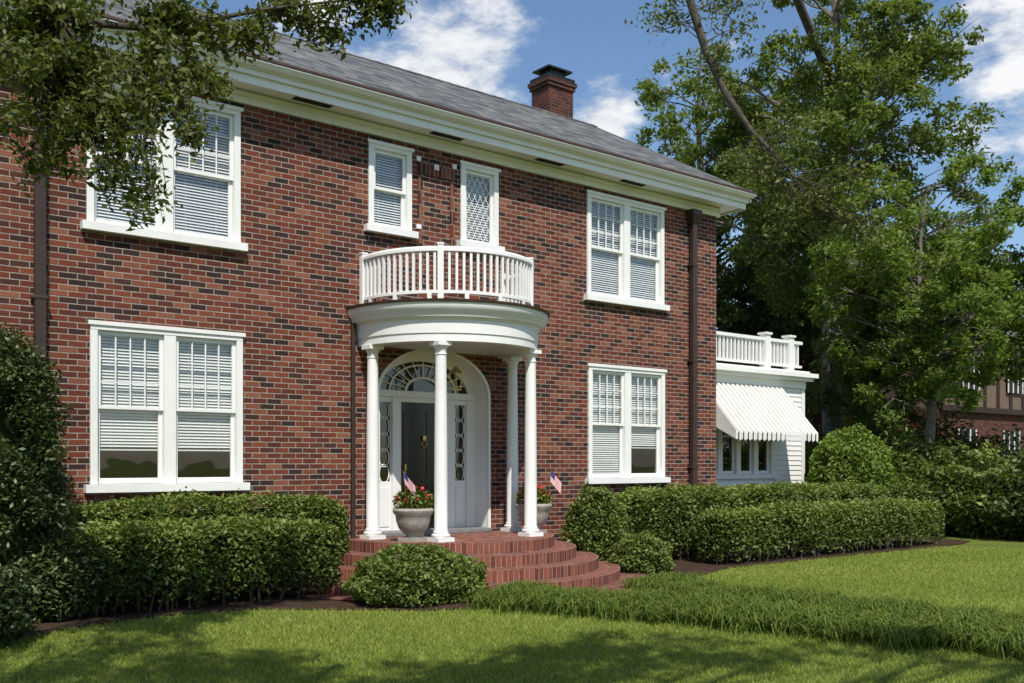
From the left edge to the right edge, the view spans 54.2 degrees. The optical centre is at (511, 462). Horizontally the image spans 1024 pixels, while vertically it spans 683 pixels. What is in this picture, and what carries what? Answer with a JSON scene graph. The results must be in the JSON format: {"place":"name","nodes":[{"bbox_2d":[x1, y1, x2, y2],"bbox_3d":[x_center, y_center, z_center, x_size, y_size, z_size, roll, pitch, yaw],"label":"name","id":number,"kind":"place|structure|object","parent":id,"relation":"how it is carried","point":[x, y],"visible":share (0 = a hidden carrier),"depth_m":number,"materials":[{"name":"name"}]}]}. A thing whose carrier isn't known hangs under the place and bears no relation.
{"place":"outdoors","nodes":[
{"label":"outdoors","id":0,"kind":"place"},
{"bbox_2d":[0,530,1023,682],"bbox_3d":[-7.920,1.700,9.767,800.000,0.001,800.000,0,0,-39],"label":"lawn","id":1,"kind":"structure","parent":0,"point":[981,542],"depth_m":9.16,"materials":[{"name":"green plant"}]},
{"bbox_2d":[0,0,417,242],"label":"oak tree","id":2,"kind":"object","parent":1,"relation":"on","point":[68,68],"visible":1,"depth_m":7.42,"materials":[{"name":"green plant"}]},
{"bbox_2d":[10,589,476,638],"bbox_3d":[-4.263,1.688,10.576,10.700,0.001,3.350,0,0,-39],"label":"mulch bed","id":3,"kind":"object","parent":1,"relation":"on","point":[242,602],"visible":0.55,"depth_m":11.68,"materials":[{"name":"brown soil"}]},
{"bbox_2d":[0,565,43,647],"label":"shrub","id":4,"kind":"object","parent":3,"relation":"on","point":[12,606],"visible":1,"depth_m":9.20,"materials":[{"name":"green plant"}]},
{"bbox_2d":[0,317,80,606],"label":"holly shrub","id":5,"kind":"object","parent":3,"relation":"on","point":[30,498],"visible":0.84,"depth_m":10.47,"materials":[{"name":"green plant"}]},
{"bbox_2d":[14,515,116,621],"bbox_3d":[-4.967,1.128,10.884,1.257,1.133,1.113,0,0,-39],"label":"shrub","id":6,"kind":"object","parent":3,"relation":"on","point":[78,575],"visible":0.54,"depth_m":10.64,"materials":[{"name":"green plant"}]},
{"bbox_2d":[21,509,342,620],"bbox_3d":[-3.785,1.123,11.775,3.926,1.167,0.881,0,0,-39],"label":"hedge","id":7,"kind":"object","parent":3,"relation":"on","point":[161,556],"visible":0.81,"depth_m":11.66,"materials":[{"name":"green plant"}]},
{"bbox_2d":[53,486,350,606],"bbox_3d":[-3.783,0.994,12.643,3.912,1.426,0.686,0,0,-39],"label":"hedge","id":8,"kind":"object","parent":3,"relation":"on","point":[332,511],"visible":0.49,"depth_m":12.54,"materials":[{"name":"green plant"}]},
{"bbox_2d":[339,543,488,607],"bbox_3d":[-1.179,1.331,12.307,1.884,0.744,1.549,0,0,-39],"label":"round shrub","id":9,"kind":"object","parent":3,"relation":"on","point":[422,575],"visible":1,"depth_m":11.91,"materials":[{"name":"green plant"}]},
{"bbox_2d":[0,47,715,601],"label":"walls","id":10,"kind":"structure","parent":1,"relation":"on","point":[282,293],"depth_m":14.03,"materials":[{"name":"red brick"}]},
{"bbox_2d":[96,97,228,237],"bbox_3d":[-4.691,-3.740,13.047,1.950,1.880,0.773,0,0,-39],"label":"window interior","id":11,"kind":"object","parent":10,"relation":"attached to","point":[187,184],"depth_m":13.73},
{"bbox_2d":[80,75,247,252],"bbox_3d":[-4.372,-3.750,12.655,2.090,1.900,0.225,0,0,-39],"label":"window frame","id":12,"kind":"object","parent":10,"relation":"attached to","point":[166,231],"visible":0.54,"depth_m":12.78,"materials":[{"name":"white wood"}]},
{"bbox_2d":[96,95,228,237],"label":"window blinds","id":13,"kind":"object","parent":12,"relation":"attached to","point":[184,191],"depth_m":13.01,"materials":[{"name":"white plastic"}]},
{"bbox_2d":[84,320,249,492],"bbox_3d":[-4.345,-0.680,12.677,2.080,2.080,0.225,0,0,-39],"label":"window frame","id":14,"kind":"object","parent":10,"relation":"attached to","point":[168,409],"visible":1,"depth_m":12.64,"materials":[{"name":"white wood"}]},
{"bbox_2d":[100,335,230,450],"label":"window blinds","id":15,"kind":"object","parent":14,"relation":"attached to","point":[189,438],"depth_m":12.65,"materials":[{"name":"white plastic"}]},
{"bbox_2d":[100,337,235,483],"bbox_3d":[-4.663,-0.670,13.070,1.940,2.060,0.773,0,0,-39],"label":"window interior","id":16,"kind":"object","parent":10,"relation":"attached to","point":[126,464],"depth_m":13.45,"materials":[{"name":"white plastic"}]},
{"bbox_2d":[29,54,701,550],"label":"downpipes","id":17,"kind":"object","parent":10,"relation":"attached to","point":[39,296],"visible":0.53,"depth_m":14.27,"materials":[{"name":"brown metal"}]},
{"bbox_2d":[0,0,749,217],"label":"cornice","id":18,"kind":"structure","parent":10,"relation":"attached to","point":[265,89],"depth_m":15.01,"materials":[{"name":"white paint"}]},
{"bbox_2d":[8,0,755,198],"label":"gutter","id":19,"kind":"object","parent":18,"relation":"attached to","point":[291,72],"visible":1,"depth_m":14.82,"materials":[{"name":"white paint"}]},
{"bbox_2d":[90,12,756,193],"bbox_3d":[-0.822,-5.191,14.825,14.120,0.037,0.125,0,0,-39],"label":"gutter edge","id":20,"kind":"object","parent":19,"relation":"attached to","point":[428,103],"visible":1,"depth_m":14.80,"materials":[{"name":"white metal"}]},
{"bbox_2d":[292,96,645,186],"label":"soffit vents","id":21,"kind":"object","parent":18,"relation":"attached to","point":[312,102],"visible":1,"depth_m":15.11,"materials":[{"name":"black metal"}]},
{"bbox_2d":[374,156,401,225],"bbox_3d":[-2.123,-4.010,15.129,0.740,1.320,0.773,0,0,-39],"label":"window interior","id":22,"kind":"object","parent":10,"relation":"attached to","point":[388,187],"depth_m":15.45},
{"bbox_2d":[364,138,418,239],"bbox_3d":[-1.805,-4.020,14.736,0.880,1.340,0.225,0,0,-39],"label":"window frame","id":23,"kind":"object","parent":10,"relation":"attached to","point":[404,228],"visible":1,"depth_m":14.75,"materials":[{"name":"white wood"}]},
{"bbox_2d":[374,153,401,225],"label":"window blinds","id":24,"kind":"object","parent":23,"relation":"attached to","point":[389,157],"depth_m":14.83,"materials":[{"name":"white plastic"}]},
{"bbox_2d":[86,0,743,188],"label":"roof","id":25,"kind":"structure","parent":10,"relation":"attached to","point":[356,69],"depth_m":17.28,"materials":[{"name":"stone"}]},
{"bbox_2d":[181,3,597,126],"bbox_3d":[-3.622,-7.645,18.274,14.134,0.090,0.260,0,0,-39],"label":"ridge cap","id":26,"kind":"object","parent":25,"relation":"on","point":[427,76],"visible":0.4,"depth_m":19.87,"materials":[{"name":"stone"}]},
{"bbox_2d":[527,75,576,118],"bbox_3d":[0.932,-7.615,23.062,0.880,2.230,0.740,0,0,-39],"label":"chimney","id":27,"kind":"object","parent":25,"relation":"on","point":[552,94],"visible":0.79,"depth_m":22.80,"materials":[{"name":"brick"}]},
{"bbox_2d":[530,64,574,82],"bbox_3d":[0.932,-8.931,23.062,0.800,0.398,0.660,0,0,-39],"label":"chimney cap","id":28,"kind":"object","parent":27,"relation":"on","point":[553,71],"visible":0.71,"depth_m":22.87,"materials":[{"name":"grey metal"}]},
{"bbox_2d":[380,362,462,481],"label":"windows","id":29,"kind":"structure","parent":10,"relation":"attached to","point":[421,385],"depth_m":15.79,"materials":[{"name":"clear glass"}]},
{"bbox_2d":[378,350,490,530],"bbox_3d":[-1.277,-0.330,15.387,2.100,2.820,0.400,0,0,-39],"label":"door surround","id":30,"kind":"object","parent":10,"relation":"attached to","point":[469,500],"visible":0.74,"depth_m":15.84,"materials":[{"name":"white wood"}]},
{"bbox_2d":[401,402,434,527],"bbox_3d":[-1.382,0.055,15.517,0.856,1.970,0.040,0,0,-39],"label":"front door","id":31,"kind":"structure","parent":30,"relation":"attached to","point":[417,424],"depth_m":15.44,"materials":[{"name":"black paint"}]},
{"bbox_2d":[404,436,427,473],"bbox_3d":[-1.476,-0.125,15.364,0.442,0.590,0.076,0,0,-39],"label":"door hardware","id":32,"kind":"object","parent":31,"relation":"attached to","point":[423,439],"depth_m":15.45,"materials":[{"name":"gold metal"}]},
{"bbox_2d":[380,402,464,481],"bbox_3d":[-1.386,-0.320,15.522,1.632,1.255,0.017,0,0,-39],"label":"sidelight tracery","id":33,"kind":"object","parent":30,"relation":"attached to","point":[389,442],"visible":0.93,"depth_m":15.15,"materials":[{"name":"white paint"}]},
{"bbox_2d":[418,160,454,245],"bbox_3d":[-1.160,-3.935,15.251,0.670,1.270,0.038,0,0,-39],"label":"brick panel","id":34,"kind":"object","parent":10,"relation":"attached to","point":[425,167],"visible":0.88,"depth_m":15.27,"materials":[{"name":"red brick"}]},
{"bbox_2d":[416,156,456,228],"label":"corner blocks","id":35,"kind":"structure","parent":10,"relation":"attached to","point":[436,167],"depth_m":15.20,"materials":[{"name":"white paint"}]},
{"bbox_2d":[467,176,488,242],"bbox_3d":[-0.842,-4.010,16.169,0.740,1.320,0.773,0,0,-39],"label":"window interior","id":36,"kind":"object","parent":10,"relation":"attached to","point":[478,208],"depth_m":16.37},
{"bbox_2d":[456,160,504,250],"bbox_3d":[-0.523,-4.020,15.775,0.880,1.340,0.225,0,0,-39],"label":"window frame","id":37,"kind":"object","parent":10,"relation":"attached to","point":[491,174],"visible":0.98,"depth_m":15.78,"materials":[{"name":"white wood"}]},
{"bbox_2d":[467,174,488,242],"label":"window blinds","id":38,"kind":"object","parent":37,"relation":"attached to","point":[468,200],"depth_m":15.88,"materials":[{"name":"white plastic"}]},
{"bbox_2d":[591,204,654,300],"bbox_3d":[1.713,-3.740,18.241,1.940,1.880,0.773,0,0,-39],"label":"window interior","id":39,"kind":"object","parent":10,"relation":"attached to","point":[617,257],"depth_m":18.78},
{"bbox_2d":[593,374,655,477],"bbox_3d":[1.733,-0.670,18.256,1.930,2.060,0.773,0,0,-39],"label":"window interior","id":40,"kind":"object","parent":10,"relation":"attached to","point":[643,460],"depth_m":18.84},
{"bbox_2d":[584,189,669,311],"bbox_3d":[2.032,-3.750,17.848,2.080,1.900,0.225,0,0,-39],"label":"window frame","id":41,"kind":"object","parent":10,"relation":"attached to","point":[625,206],"visible":1,"depth_m":17.81,"materials":[{"name":"white wood"}]},
{"bbox_2d":[585,363,670,483],"bbox_3d":[2.051,-0.680,17.863,2.070,2.080,0.225,0,0,-39],"label":"window frame","id":42,"kind":"object","parent":10,"relation":"attached to","point":[625,374],"visible":1,"depth_m":17.82,"materials":[{"name":"white wood"}]},
{"bbox_2d":[254,572,646,601],"bbox_3d":[-0.130,1.676,13.973,6.000,0.001,3.280,0,0,-39],"label":"brick landing","id":43,"kind":"object","parent":1,"relation":"on","point":[292,592],"visible":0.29,"depth_m":12.94,"materials":[{"name":"red brick"}]},
{"bbox_2d":[278,530,619,597],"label":"brick steps","id":44,"kind":"structure","parent":43,"relation":"on","point":[508,557],"depth_m":13.59,"materials":[{"name":"red brick"}]},
{"bbox_2d":[392,486,433,541],"bbox_3d":[-1.351,0.694,13.778,0.596,0.769,0.602,0,0,-39],"label":"flower pot","id":45,"kind":"object","parent":44,"relation":"on","point":[413,519],"visible":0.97,"depth_m":13.62,"materials":[{"name":"stone"}]},
{"bbox_2d":[403,471,415,507],"bbox_3d":[-1.392,0.403,13.627,0.188,0.596,0.056,0,0,5],"label":"flag","id":46,"kind":"object","parent":45,"relation":"in","point":[409,484],"visible":0.99,"depth_m":13.62,"materials":[{"name":"multicoloured fabric"}]},
{"bbox_2d":[381,526,491,536],"bbox_3d":[-1.239,1.049,15.340,1.980,0.058,0.480,0,0,-39],"label":"threshold","id":47,"kind":"object","parent":44,"relation":"on","point":[395,533],"visible":0.56,"depth_m":15.34,"materials":[{"name":"grey stone"}]},
{"bbox_2d":[360,340,542,542],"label":"columns","id":48,"kind":"structure","parent":44,"relation":"on","point":[441,532],"depth_m":14.17,"materials":[{"name":"white paint"}]},
{"bbox_2d":[347,301,547,358],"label":"entablature","id":49,"kind":"structure","parent":48,"relation":"on","point":[452,321],"depth_m":13.78,"materials":[{"name":"white paint"}]},
{"bbox_2d":[359,242,534,305],"bbox_3d":[-0.661,-2.627,14.627,2.680,0.795,1.615,0,0,-39],"label":"balcony railing","id":50,"kind":"object","parent":49,"relation":"on","point":[522,286],"visible":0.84,"depth_m":13.95,"materials":[{"name":"white wood"}]},
{"bbox_2d":[345,298,550,318],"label":"balcony deck","id":51,"kind":"structure","parent":49,"relation":"on","point":[449,299],"depth_m":13.64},
{"bbox_2d":[383,342,522,356],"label":"portico ceiling","id":52,"kind":"structure","parent":48,"relation":"on","point":[482,349],"depth_m":14.85,"materials":[{"name":"white paint"}]},
{"bbox_2d":[449,349,461,390],"bbox_3d":[-0.841,-1.390,14.929,0.221,0.620,0.193,0,0,-39],"label":"porch lantern","id":53,"kind":"object","parent":52,"relation":"hanging from","point":[455,369],"visible":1,"depth_m":14.89,"materials":[{"name":"gold metal"}]},
{"bbox_2d":[515,484,552,532],"bbox_3d":[0.334,0.690,15.348,0.582,0.776,0.581,0,0,15],"label":"flower pot","id":54,"kind":"object","parent":44,"relation":"on","point":[544,507],"visible":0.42,"depth_m":15.22,"materials":[{"name":"stone"}]},
{"bbox_2d":[548,470,561,502],"bbox_3d":[0.654,0.401,15.374,0.219,0.598,0.020,0,0,3],"label":"flag","id":55,"kind":"object","parent":54,"relation":"in","point":[555,481],"visible":1,"depth_m":15.38,"materials":[{"name":"multicoloured fabric"}]},
{"bbox_2d":[455,578,1023,663],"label":"border grass","id":56,"kind":"structure","parent":1,"relation":"on","point":[992,636],"depth_m":10.08,"materials":[{"name":"green plant"}]},
{"bbox_2d":[716,331,818,493],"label":"wing walls and trim","id":57,"kind":"structure","parent":1,"relation":"on","point":[789,460],"depth_m":22.94,"materials":[{"name":"white wood"}]},
{"bbox_2d":[723,432,765,470],"bbox_3d":[4.683,-0.575,22.580,2.520,1.850,0.773,0,0,-39],"label":"window interior","id":58,"kind":"object","parent":57,"relation":"attached to","point":[744,455],"depth_m":23.34,"materials":[{"name":"black glass"}]},
{"bbox_2d":[716,427,777,478],"bbox_3d":[5.002,-0.585,22.187,2.660,1.870,0.225,0,0,-39],"label":"window frame","id":59,"kind":"object","parent":57,"relation":"attached to","point":[736,472],"visible":0.35,"depth_m":22.20,"materials":[{"name":"white wood"}]},
{"bbox_2d":[716,382,817,441],"bbox_3d":[5.404,-1.105,21.802,2.860,1.290,1.010,0,0,-39],"label":"awning","id":60,"kind":"object","parent":57,"relation":"attached to","point":[746,409],"depth_m":21.67,"materials":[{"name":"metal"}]},
{"bbox_2d":[644,526,968,576],"bbox_3d":[5.828,1.688,26.710,25.300,0.001,15.000,0,0,-39],"label":"mulch bed","id":61,"kind":"object","parent":1,"relation":"on","point":[685,564],"visible":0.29,"depth_m":18.05,"materials":[{"name":"brown soil"}]},
{"bbox_2d":[558,482,628,564],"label":"round shrub","id":62,"kind":"object","parent":61,"relation":"on","point":[595,523],"visible":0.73,"depth_m":15.84,"materials":[{"name":"green plant"}]},
{"bbox_2d":[606,531,675,573],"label":"round shrub","id":63,"kind":"object","parent":61,"relation":"on","point":[648,552],"visible":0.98,"depth_m":15.30,"materials":[{"name":"green plant"}]},
{"bbox_2d":[632,57,806,363],"bbox_3d":[6.747,-6.692,37.029,8.869,16.860,8.465,0,0,24],"label":"shade tree","id":64,"kind":"object","parent":61,"relation":"on","point":[742,277],"visible":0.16,"depth_m":35.83,"materials":[{"name":"green plant"}]},
{"bbox_2d":[598,479,891,559],"bbox_3d":[4.699,0.999,19.092,8.728,1.415,0.923,0,0,-39],"label":"hedge","id":65,"kind":"object","parent":61,"relation":"on","point":[661,513],"visible":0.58,"depth_m":17.61,"materials":[{"name":"green plant"}]},
{"bbox_2d":[716,255,882,443],"bbox_3d":[10.204,-3.497,37.964,9.487,10.459,6.978,0,0,-39],"label":"understory tree","id":66,"kind":"object","parent":61,"relation":"on","point":[802,325],"visible":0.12,"depth_m":35.99,"materials":[{"name":"green plant"}]},
{"bbox_2d":[694,494,944,563],"bbox_3d":[6.079,1.143,18.863,7.277,1.127,1.011,0,0,-39],"label":"hedge","id":67,"kind":"object","parent":61,"relation":"on","point":[759,528],"visible":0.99,"depth_m":17.98,"materials":[{"name":"green plant"}]},
{"bbox_2d":[624,0,1017,437],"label":"shade tree","id":68,"kind":"object","parent":61,"relation":"on","point":[798,212],"visible":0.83,"depth_m":27.98,"materials":[{"name":"green plant"}]},
{"bbox_2d":[805,418,848,480],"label":"shrub","id":69,"kind":"object","parent":61,"relation":"on","point":[809,447],"visible":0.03,"depth_m":29.71,"materials":[{"name":"green plant"}]},
{"bbox_2d":[805,423,898,495],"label":"clipped bush","id":70,"kind":"object","parent":61,"relation":"on","point":[852,461],"visible":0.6,"depth_m":22.60,"materials":[{"name":"green plant"}]},
{"bbox_2d":[809,417,912,457],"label":"shrub","id":71,"kind":"object","parent":61,"relation":"on","point":[881,430],"visible":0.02,"depth_m":26.59,"materials":[{"name":"green plant"}]},
{"bbox_2d":[805,288,958,438],"bbox_3d":[10.112,-1.573,27.611,4.636,6.623,3.591,0,0,-39],"label":"understory tree","id":72,"kind":"object","parent":61,"relation":"on","point":[867,309],"visible":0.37,"depth_m":26.96,"materials":[{"name":"green plant"}]},
{"bbox_2d":[875,426,953,531],"bbox_3d":[9.794,0.380,25.054,2.655,2.699,2.949,0,0,2],"label":"shrub","id":73,"kind":"object","parent":61,"relation":"on","point":[903,452],"visible":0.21,"depth_m":24.55,"materials":[{"name":"green plant"}]},
{"bbox_2d":[891,472,945,534],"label":"clipped bush","id":74,"kind":"object","parent":61,"relation":"on","point":[908,490],"visible":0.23,"depth_m":23.33,"materials":[{"name":"green plant"}]},
{"bbox_2d":[890,405,985,459],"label":"shrub","id":75,"kind":"object","parent":61,"relation":"on","point":[957,436],"visible":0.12,"depth_m":27.55,"materials":[{"name":"green plant"}]},
{"bbox_2d":[891,438,1006,535],"bbox_3d":[10.475,0.578,24.043,3.010,2.346,3.022,0,0,-39],"label":"shrub","id":76,"kind":"object","parent":61,"relation":"on","point":[931,467],"visible":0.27,"depth_m":23.46,"materials":[{"name":"green plant"}]},
{"bbox_2d":[942,423,1023,469],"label":"shrub","id":77,"kind":"object","parent":61,"relation":"on","point":[972,444],"visible":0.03,"depth_m":26.61,"materials":[{"name":"green plant"}]},
{"bbox_2d":[615,571,1023,625],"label":"border grass","id":78,"kind":"structure","parent":1,"relation":"on","point":[688,584],"depth_m":11.44,"materials":[{"name":"green plant"}]},
{"bbox_2d":[803,150,1023,457],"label":"tree","id":79,"kind":"object","parent":1,"relation":"on","point":[930,297],"visible":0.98,"depth_m":24.58,"materials":[{"name":"green plant"}]},
{"bbox_2d":[805,407,1023,464],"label":"brick walls","id":80,"kind":"structure","parent":1,"relation":"on","point":[984,423],"depth_m":36.44,"materials":[{"name":"brown brick"}]},
{"bbox_2d":[794,306,1020,412],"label":"stucco walls","id":81,"kind":"structure","parent":80,"relation":"on","point":[991,398],"depth_m":36.91,"materials":[{"name":"beige paint"}]},
{"bbox_2d":[756,257,1023,339],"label":"roof","id":82,"kind":"structure","parent":81,"relation":"on","point":[854,310],"depth_m":37.93,"materials":[{"name":"stone"}]},
{"bbox_2d":[941,338,1023,415],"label":"timbers","id":83,"kind":"object","parent":81,"relation":"attached to","point":[996,410],"visible":0.3,"depth_m":36.58,"materials":[{"name":"brown wood"}]},
{"bbox_2d":[957,353,1021,454],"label":"windows","id":84,"kind":"structure","parent":80,"relation":"attached to","point":[1010,391],"depth_m":37.21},
{"bbox_2d":[958,355,1022,455],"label":"window frames","id":85,"kind":"structure","parent":84,"relation":"attached to","point":[1008,392],"depth_m":37.20,"materials":[{"name":"white paint"}]},
{"bbox_2d":[814,194,1023,350],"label":"shade tree","id":86,"kind":"object","parent":1,"relation":"on","point":[928,242],"visible":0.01,"depth_m":37.44,"materials":[{"name":"green plant"}]},
{"bbox_2d":[929,439,1023,538],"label":"shrub","id":87,"kind":"object","parent":1,"relation":"on","point":[999,469],"visible":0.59,"depth_m":22.65,"materials":[{"name":"green plant"}]},
{"bbox_2d":[958,448,1023,539],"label":"shrub","id":88,"kind":"object","parent":1,"relation":"on","point":[1011,492],"visible":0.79,"depth_m":21.86,"materials":[{"name":"green plant"}]},
{"bbox_2d":[959,208,1023,388],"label":"tree","id":89,"kind":"object","parent":1,"relation":"on","point":[1016,375],"visible":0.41,"depth_m":25.74,"materials":[{"name":"green plant"}]},
{"bbox_2d":[182,0,1023,328],"label":"sky","id":90,"kind":"structure","parent":0,"point":[493,47],"materials":[{"name":"blue"}]},
{"bbox_2d":[591,202,655,300],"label":"window blinds","id":91,"kind":"object","parent":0,"point":[613,277],"depth_m":17.85,"materials":[{"name":"white plastic"}]},
{"bbox_2d":[593,373,655,472],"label":"window blinds","id":92,"kind":"object","parent":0,"point":[612,464],"depth_m":17.80,"materials":[{"name":"white plastic"}]}
]}

